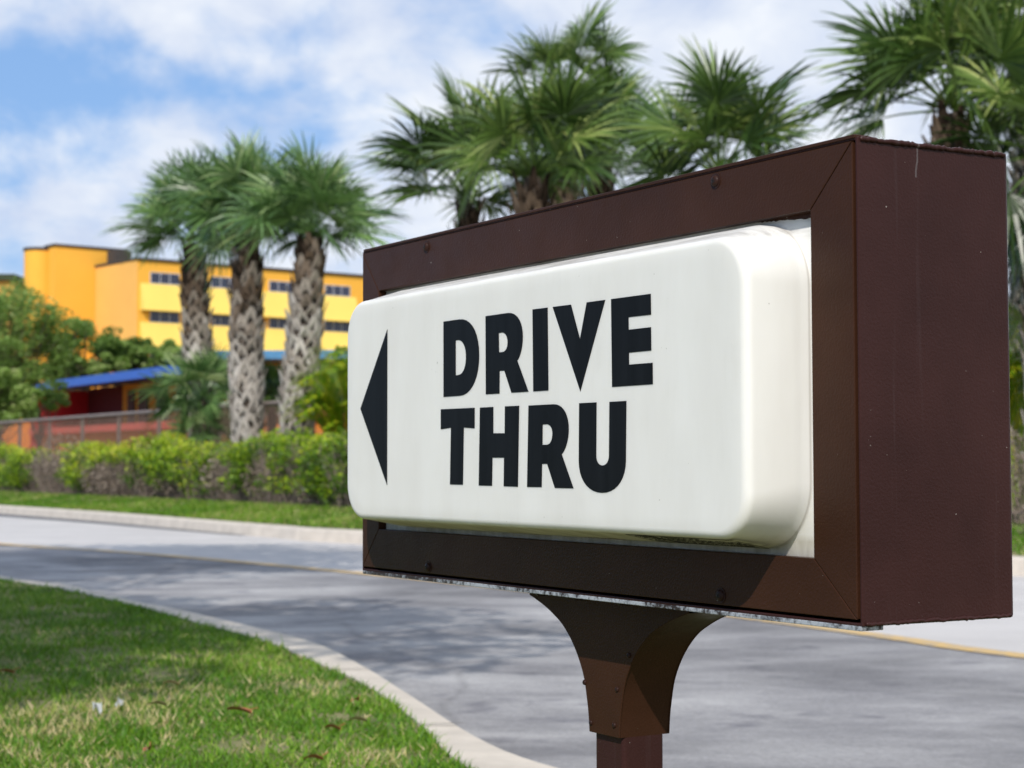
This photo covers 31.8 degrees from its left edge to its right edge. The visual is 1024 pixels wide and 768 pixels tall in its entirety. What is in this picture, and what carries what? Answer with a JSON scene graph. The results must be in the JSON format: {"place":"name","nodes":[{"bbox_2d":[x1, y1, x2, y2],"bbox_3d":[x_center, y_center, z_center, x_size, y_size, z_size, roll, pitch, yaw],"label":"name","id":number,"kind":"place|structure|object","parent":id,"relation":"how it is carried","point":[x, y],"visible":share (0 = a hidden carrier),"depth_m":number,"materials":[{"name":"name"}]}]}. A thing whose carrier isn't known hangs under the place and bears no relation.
{"place":"outdoors","nodes":[
{"label":"outdoors","id":0,"kind":"place"},
{"bbox_2d":[2,419,29,450],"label":"orange wall","id":1,"kind":"structure","parent":0,"point":[15,438],"depth_m":90.58,"materials":[{"name":"paint"}]},
{"bbox_2d":[29,366,225,470],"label":"verandah building","id":2,"kind":"structure","parent":0,"point":[116,398],"depth_m":84.50,"materials":[{"name":"blue metal"}]},
{"bbox_2d":[127,390,134,422],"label":"door","id":3,"kind":"structure","parent":2,"relation":"in","point":[130,403],"depth_m":84.54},
{"bbox_2d":[138,390,148,421],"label":"door","id":4,"kind":"structure","parent":2,"relation":"in","point":[141,406],"depth_m":83.17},
{"bbox_2d":[156,388,168,420],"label":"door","id":5,"kind":"structure","parent":2,"relation":"in","point":[168,388],"depth_m":81.02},
{"bbox_2d":[23,243,362,390],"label":"yellow building","id":6,"kind":"structure","parent":0,"point":[101,287],"depth_m":129.16,"materials":[{"name":"paint"}]},
{"bbox_2d":[150,311,178,323],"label":"window","id":7,"kind":"structure","parent":6,"relation":"in","point":[155,316],"depth_m":126.60,"materials":[{"name":"grey glass"}]},
{"bbox_2d":[150,272,179,284],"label":"window","id":8,"kind":"structure","parent":6,"relation":"in","point":[155,277],"depth_m":126.72,"materials":[{"name":"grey glass"}]},
{"bbox_2d":[211,314,229,325],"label":"window","id":9,"kind":"structure","parent":6,"relation":"in","point":[221,320],"depth_m":129.44,"materials":[{"name":"grey glass"}]},
{"bbox_2d":[211,276,231,288],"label":"window","id":10,"kind":"structure","parent":6,"relation":"in","point":[219,282],"depth_m":129.57,"materials":[{"name":"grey glass"}]},
{"bbox_2d":[269,318,287,328],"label":"window","id":11,"kind":"structure","parent":6,"relation":"in","point":[274,323],"depth_m":132.48,"materials":[{"name":"grey glass"}]},
{"bbox_2d":[269,280,294,292],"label":"window","id":12,"kind":"structure","parent":6,"relation":"in","point":[274,286],"depth_m":132.71,"materials":[{"name":"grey glass"}]},
{"bbox_2d":[324,284,349,296],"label":"window","id":13,"kind":"structure","parent":6,"relation":"in","point":[332,290],"depth_m":135.95,"materials":[{"name":"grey glass"}]},
{"bbox_2d":[324,321,349,332],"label":"window","id":14,"kind":"structure","parent":6,"relation":"in","point":[330,326],"depth_m":135.75,"materials":[{"name":"grey glass"}]},
{"bbox_2d":[0,576,477,767],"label":"lawn","id":15,"kind":"structure","parent":0,"point":[339,715],"depth_m":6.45,"materials":[{"name":"plant"}]},
{"bbox_2d":[0,667,19,672],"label":"dry leaf","id":16,"kind":"object","parent":15,"relation":"on","point":[9,670],"visible":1,"depth_m":6.66,"materials":[{"name":"brown plant"}]},
{"bbox_2d":[92,702,101,713],"bbox_3d":[-1.316,1.028,5.705,0.025,0.038,0.022,1,-3,-30],"label":"paper scrap","id":17,"kind":"object","parent":15,"relation":"on","point":[98,706],"visible":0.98,"depth_m":5.70,"materials":[{"name":"white paper"}]},
{"bbox_2d":[115,697,123,706],"bbox_3d":[-1.275,1.033,5.842,0.022,0.039,0.020,-2,-3,40],"label":"paper scrap","id":18,"kind":"object","parent":15,"relation":"on","point":[119,701],"visible":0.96,"depth_m":5.84,"materials":[{"name":"white paper"}]},
{"bbox_2d":[147,698,170,705],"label":"dry leaf","id":19,"kind":"object","parent":15,"relation":"on","point":[159,702],"visible":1,"depth_m":5.75,"materials":[{"name":"brown plant"}]},
{"bbox_2d":[163,679,183,684],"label":"dry leaf","id":20,"kind":"object","parent":15,"relation":"on","point":[173,681],"visible":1,"depth_m":6.29,"materials":[{"name":"brown plant"}]},
{"bbox_2d":[227,706,257,713],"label":"dry leaf","id":21,"kind":"object","parent":15,"relation":"on","point":[247,710],"visible":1,"depth_m":5.58,"materials":[{"name":"brown plant"}]},
{"bbox_2d":[304,752,328,759],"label":"dry leaf","id":22,"kind":"object","parent":15,"relation":"on","point":[316,756],"visible":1,"depth_m":4.68,"materials":[{"name":"brown plant"}]},
{"bbox_2d":[325,723,345,729],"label":"dry leaf","id":23,"kind":"object","parent":15,"relation":"on","point":[333,725],"visible":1,"depth_m":5.22,"materials":[{"name":"brown plant"}]},
{"bbox_2d":[347,714,370,721],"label":"dry leaf","id":24,"kind":"object","parent":15,"relation":"on","point":[359,718],"visible":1,"depth_m":5.38,"materials":[{"name":"brown plant"}]},
{"bbox_2d":[348,134,1012,767],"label":"drive thru sign","id":25,"kind":"object","parent":15,"relation":"on","point":[634,440],"visible":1,"depth_m":1.99,"materials":[{"name":"brown paint"}]},
{"bbox_2d":[216,350,347,461],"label":"pale roofed building","id":26,"kind":"structure","parent":0,"point":[273,355],"depth_m":70.19,"materials":[{"name":"blue paint"}]},
{"bbox_2d":[0,516,1023,767],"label":"road","id":27,"kind":"structure","parent":0,"point":[500,670],"depth_m":8.19,"materials":[{"name":"grey asphalt"}]},
{"bbox_2d":[0,514,236,534],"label":"gutter","id":28,"kind":"object","parent":27,"relation":"on","point":[46,518],"visible":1,"depth_m":27.71,"materials":[{"name":"grey concrete"}]},
{"bbox_2d":[0,576,555,767],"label":"kerb","id":29,"kind":"structure","parent":27,"relation":"on","point":[472,747],"depth_m":6.41,"materials":[{"name":"concrete"}]},
{"bbox_2d":[0,505,1023,575],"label":"kerb","id":30,"kind":"structure","parent":27,"relation":"on","point":[349,536],"depth_m":23.60,"materials":[{"name":"concrete"}]},
{"bbox_2d":[0,543,1023,657],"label":"road marking","id":31,"kind":"object","parent":27,"relation":"on","point":[943,644],"visible":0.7,"depth_m":9.50,"materials":[{"name":"yellow paint"}]},
{"bbox_2d":[0,485,1023,555],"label":"verge","id":32,"kind":"structure","parent":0,"point":[1013,523],"depth_m":26.05,"materials":[{"name":"plant"}]},
{"bbox_2d":[0,441,29,490],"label":"hedge shrub","id":33,"kind":"object","parent":32,"relation":"on","point":[5,450],"visible":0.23,"depth_m":38.92,"materials":[{"name":"green plant"}]},
{"bbox_2d":[0,367,44,445],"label":"leafy tree","id":34,"kind":"object","parent":32,"relation":"on","point":[21,399],"visible":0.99,"depth_m":49.74,"materials":[{"name":"green plant"}]},
{"bbox_2d":[0,445,63,491],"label":"hedge shrub","id":35,"kind":"object","parent":32,"relation":"on","point":[18,464],"visible":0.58,"depth_m":37.05,"materials":[{"name":"green plant"}]},
{"bbox_2d":[0,276,79,442],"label":"leafy tree","id":36,"kind":"object","parent":32,"relation":"on","point":[11,342],"visible":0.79,"depth_m":51.76,"materials":[{"name":"green plant"}]},
{"bbox_2d":[30,372,70,449],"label":"leafy tree","id":37,"kind":"object","parent":32,"relation":"on","point":[52,397],"visible":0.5,"depth_m":55.88,"materials":[{"name":"green plant"}]},
{"bbox_2d":[23,433,84,493],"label":"hedge shrub","id":38,"kind":"object","parent":32,"relation":"on","point":[59,487],"visible":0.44,"depth_m":35.30,"materials":[{"name":"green plant"}]},
{"bbox_2d":[41,360,91,390],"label":"round tree","id":39,"kind":"object","parent":32,"relation":"on","point":[56,372],"visible":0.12,"depth_m":96.50,"materials":[{"name":"green plant"}]},
{"bbox_2d":[46,316,122,390],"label":"round tree","id":40,"kind":"object","parent":32,"relation":"on","point":[84,328],"visible":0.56,"depth_m":95.39,"materials":[{"name":"green plant"}]},
{"bbox_2d":[52,440,132,494],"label":"hedge shrub","id":41,"kind":"object","parent":32,"relation":"on","point":[81,467],"visible":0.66,"depth_m":33.54,"materials":[{"name":"green plant"}]},
{"bbox_2d":[84,350,131,388],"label":"round tree","id":42,"kind":"object","parent":32,"relation":"on","point":[102,366],"visible":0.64,"depth_m":94.58,"materials":[{"name":"green plant"}]},
{"bbox_2d":[77,441,154,495],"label":"hedge shrub","id":43,"kind":"object","parent":32,"relation":"on","point":[119,488],"visible":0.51,"depth_m":32.05,"materials":[{"name":"green plant"}]},
{"bbox_2d":[94,338,142,386],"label":"round tree","id":44,"kind":"object","parent":32,"relation":"on","point":[125,344],"visible":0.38,"depth_m":96.11,"materials":[{"name":"green plant"}]},
{"bbox_2d":[119,336,157,369],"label":"round tree","id":45,"kind":"object","parent":32,"relation":"on","point":[137,359],"visible":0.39,"depth_m":96.82,"materials":[{"name":"green plant"}]},
{"bbox_2d":[115,431,198,497],"bbox_3d":[-5.923,1.369,30.769,1.395,1.134,2.562,1,-3,-32],"label":"hedge shrub","id":46,"kind":"object","parent":32,"relation":"on","point":[142,448],"visible":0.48,"depth_m":30.54,"materials":[{"name":"green plant"}]},
{"bbox_2d":[137,339,182,368],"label":"round tree","id":47,"kind":"object","parent":32,"relation":"on","point":[158,354],"visible":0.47,"depth_m":95.74,"materials":[{"name":"green plant"}]},
{"bbox_2d":[162,345,182,365],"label":"round tree","id":48,"kind":"object","parent":32,"relation":"on","point":[177,349],"visible":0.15,"depth_m":91.66,"materials":[{"name":"green plant"}]},
{"bbox_2d":[0,398,347,489],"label":"chain link fence","id":49,"kind":"object","parent":32,"relation":"on","point":[118,415],"visible":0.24,"depth_m":38.09,"materials":[{"name":"grey metal"}]},
{"bbox_2d":[90,146,266,452],"bbox_3d":[-5.940,-1.195,33.956,3.206,6.891,3.404,-3,-4,44],"label":"cabbage palm","id":50,"kind":"object","parent":32,"relation":"on","point":[195,312],"visible":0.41,"depth_m":33.88,"materials":[{"name":"green plant"}]},
{"bbox_2d":[149,439,234,498],"bbox_3d":[-5.083,1.374,29.296,1.356,1.005,2.297,1,-3,-32],"label":"hedge shrub","id":51,"kind":"object","parent":32,"relation":"on","point":[179,454],"visible":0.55,"depth_m":29.25,"materials":[{"name":"green plant"}]},
{"bbox_2d":[128,340,272,453],"bbox_3d":[-5.729,0.641,33.106,2.741,2.888,2.420,0,-3,0],"label":"palmetto bush","id":52,"kind":"object","parent":32,"relation":"on","point":[206,370],"visible":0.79,"depth_m":32.86,"materials":[{"name":"green plant"}]},
{"bbox_2d":[216,379,230,435],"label":"leafy tree","id":53,"kind":"object","parent":32,"relation":"on","point":[221,394],"visible":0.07,"depth_m":43.71,"materials":[{"name":"green plant"}]},
{"bbox_2d":[185,438,287,500],"bbox_3d":[-4.279,1.334,27.915,1.221,0.950,2.253,1,-3,-32],"label":"hedge shrub","id":54,"kind":"object","parent":32,"relation":"on","point":[228,489],"visible":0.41,"depth_m":27.83,"materials":[{"name":"green plant"}]},
{"bbox_2d":[144,124,342,491],"bbox_3d":[-4.519,-1.248,31.015,3.528,6.683,3.588,0,-3,0],"label":"cabbage palm","id":55,"kind":"object","parent":32,"relation":"on","point":[246,358],"visible":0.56,"depth_m":30.79,"materials":[{"name":"green plant"}]},
{"bbox_2d":[219,428,318,502],"bbox_3d":[-3.528,1.196,26.522,1.387,1.097,2.135,1,-3,-32],"label":"hedge shrub","id":56,"kind":"object","parent":32,"relation":"on","point":[249,454],"visible":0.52,"depth_m":26.43,"materials":[{"name":"green plant"}]},
{"bbox_2d":[220,359,321,474],"bbox_3d":[-4.216,0.757,31.539,1.923,2.508,1.850,0,-3,0],"label":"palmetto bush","id":57,"kind":"object","parent":32,"relation":"on","point":[272,377],"visible":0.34,"depth_m":31.40,"materials":[{"name":"green plant"}]},
{"bbox_2d":[263,371,279,432],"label":"leafy tree","id":58,"kind":"object","parent":32,"relation":"on","point":[269,400],"visible":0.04,"depth_m":39.72,"materials":[{"name":"green plant"}]},
{"bbox_2d":[253,427,342,503],"bbox_3d":[-2.815,1.138,25.193,1.286,1.083,2.123,1,-3,-32],"label":"hedge shrub","id":59,"kind":"object","parent":32,"relation":"on","point":[286,458],"visible":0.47,"depth_m":25.29,"materials":[{"name":"green plant"}]},
{"bbox_2d":[199,129,415,492],"bbox_3d":[-3.296,-1.105,29.295,3.437,6.319,3.323,0,-3,0],"label":"cabbage palm","id":60,"kind":"object","parent":32,"relation":"on","point":[318,187],"visible":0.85,"depth_m":29.16,"materials":[{"name":"green plant"}]},
{"bbox_2d":[279,345,347,438],"bbox_3d":[-2.474,0.647,28.226,2.504,2.435,2.723,0,-3,0],"label":"areca palm","id":61,"kind":"object","parent":32,"relation":"on","point":[325,396],"visible":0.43,"depth_m":27.84,"materials":[{"name":"green plant"}]},
{"bbox_2d":[287,436,349,506],"bbox_3d":[-2.204,1.150,24.113,1.320,0.986,2.033,1,-3,-32],"label":"hedge shrub","id":62,"kind":"object","parent":32,"relation":"on","point":[313,470],"visible":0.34,"depth_m":24.04,"materials":[{"name":"green plant"}]},
{"bbox_2d":[311,427,350,506],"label":"hedge shrub","id":63,"kind":"object","parent":32,"relation":"on","point":[343,482],"visible":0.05,"depth_m":23.20,"materials":[{"name":"green plant"}]},
{"bbox_2d":[318,361,346,410],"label":"leafy tree","id":64,"kind":"object","parent":32,"relation":"on","point":[321,368],"visible":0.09,"depth_m":43.66,"materials":[{"name":"green plant"}]},
{"bbox_2d":[345,62,584,229],"bbox_3d":[-0.568,-1.196,22.646,3.147,5.891,2.919,0,-3,0],"label":"cabbage palm","id":65,"kind":"object","parent":32,"relation":"on","point":[467,213],"visible":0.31,"depth_m":22.40,"materials":[{"name":"green plant"}]},
{"bbox_2d":[398,40,647,214],"bbox_3d":[0.151,-1.116,20.630,2.992,5.544,2.791,0,-3,0],"label":"cabbage palm","id":66,"kind":"object","parent":32,"relation":"on","point":[572,112],"visible":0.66,"depth_m":20.33,"materials":[{"name":"green plant"}]},
{"bbox_2d":[478,0,655,204],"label":"cabbage palm","id":67,"kind":"object","parent":32,"relation":"on","point":[612,52],"visible":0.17,"depth_m":24.55,"materials":[{"name":"green plant"}]},
{"bbox_2d":[523,57,693,197],"bbox_3d":[1.160,-1.147,21.925,2.335,5.680,2.312,2,-3,-40],"label":"cabbage palm","id":68,"kind":"object","parent":32,"relation":"on","point":[624,90],"visible":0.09,"depth_m":21.90,"materials":[{"name":"green plant"}]},
{"bbox_2d":[597,33,835,189],"bbox_3d":[2.441,-1.197,19.999,2.985,5.650,2.840,0,-3,0],"label":"cabbage palm","id":69,"kind":"object","parent":32,"relation":"on","point":[731,108],"visible":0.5,"depth_m":19.81,"materials":[{"name":"green plant"}]},
{"bbox_2d":[783,0,1023,173],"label":"cabbage palm","id":70,"kind":"object","parent":32,"relation":"on","point":[910,49],"visible":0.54,"depth_m":18.44,"materials":[{"name":"green plant"}]},
{"bbox_2d":[923,0,1023,503],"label":"cabbage palm","id":71,"kind":"object","parent":32,"relation":"on","point":[1018,171],"visible":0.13,"depth_m":20.52,"materials":[{"name":"green plant"}]},
{"bbox_2d":[928,47,1023,454],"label":"cabbage palm","id":72,"kind":"object","parent":32,"relation":"on","point":[1015,224],"visible":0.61,"depth_m":18.12,"materials":[{"name":"green plant"}]},
{"bbox_2d":[1008,302,1023,506],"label":"areca palm","id":73,"kind":"object","parent":32,"relation":"on","point":[1017,367],"visible":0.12,"depth_m":19.19,"materials":[{"name":"green plant"}]},
{"bbox_2d":[1010,426,1023,524],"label":"hedge shrub","id":74,"kind":"object","parent":32,"relation":"on","point":[1020,485],"visible":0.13,"depth_m":15.86,"materials":[{"name":"green plant"}]},
{"bbox_2d":[0,0,1023,296],"label":"sky","id":75,"kind":"structure","parent":0,"point":[93,93],"materials":[{"name":"blue"}]},
{"label":"ground","id":76,"kind":"structure","parent":0,"visible":0},
{"bbox_2d":[0,274,23,351],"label":"dark roofed house","id":77,"kind":"structure","parent":76,"relation":"on","point":[3,279],"depth_m":140.46,"materials":[{"name":"orange paint"}]}
]}

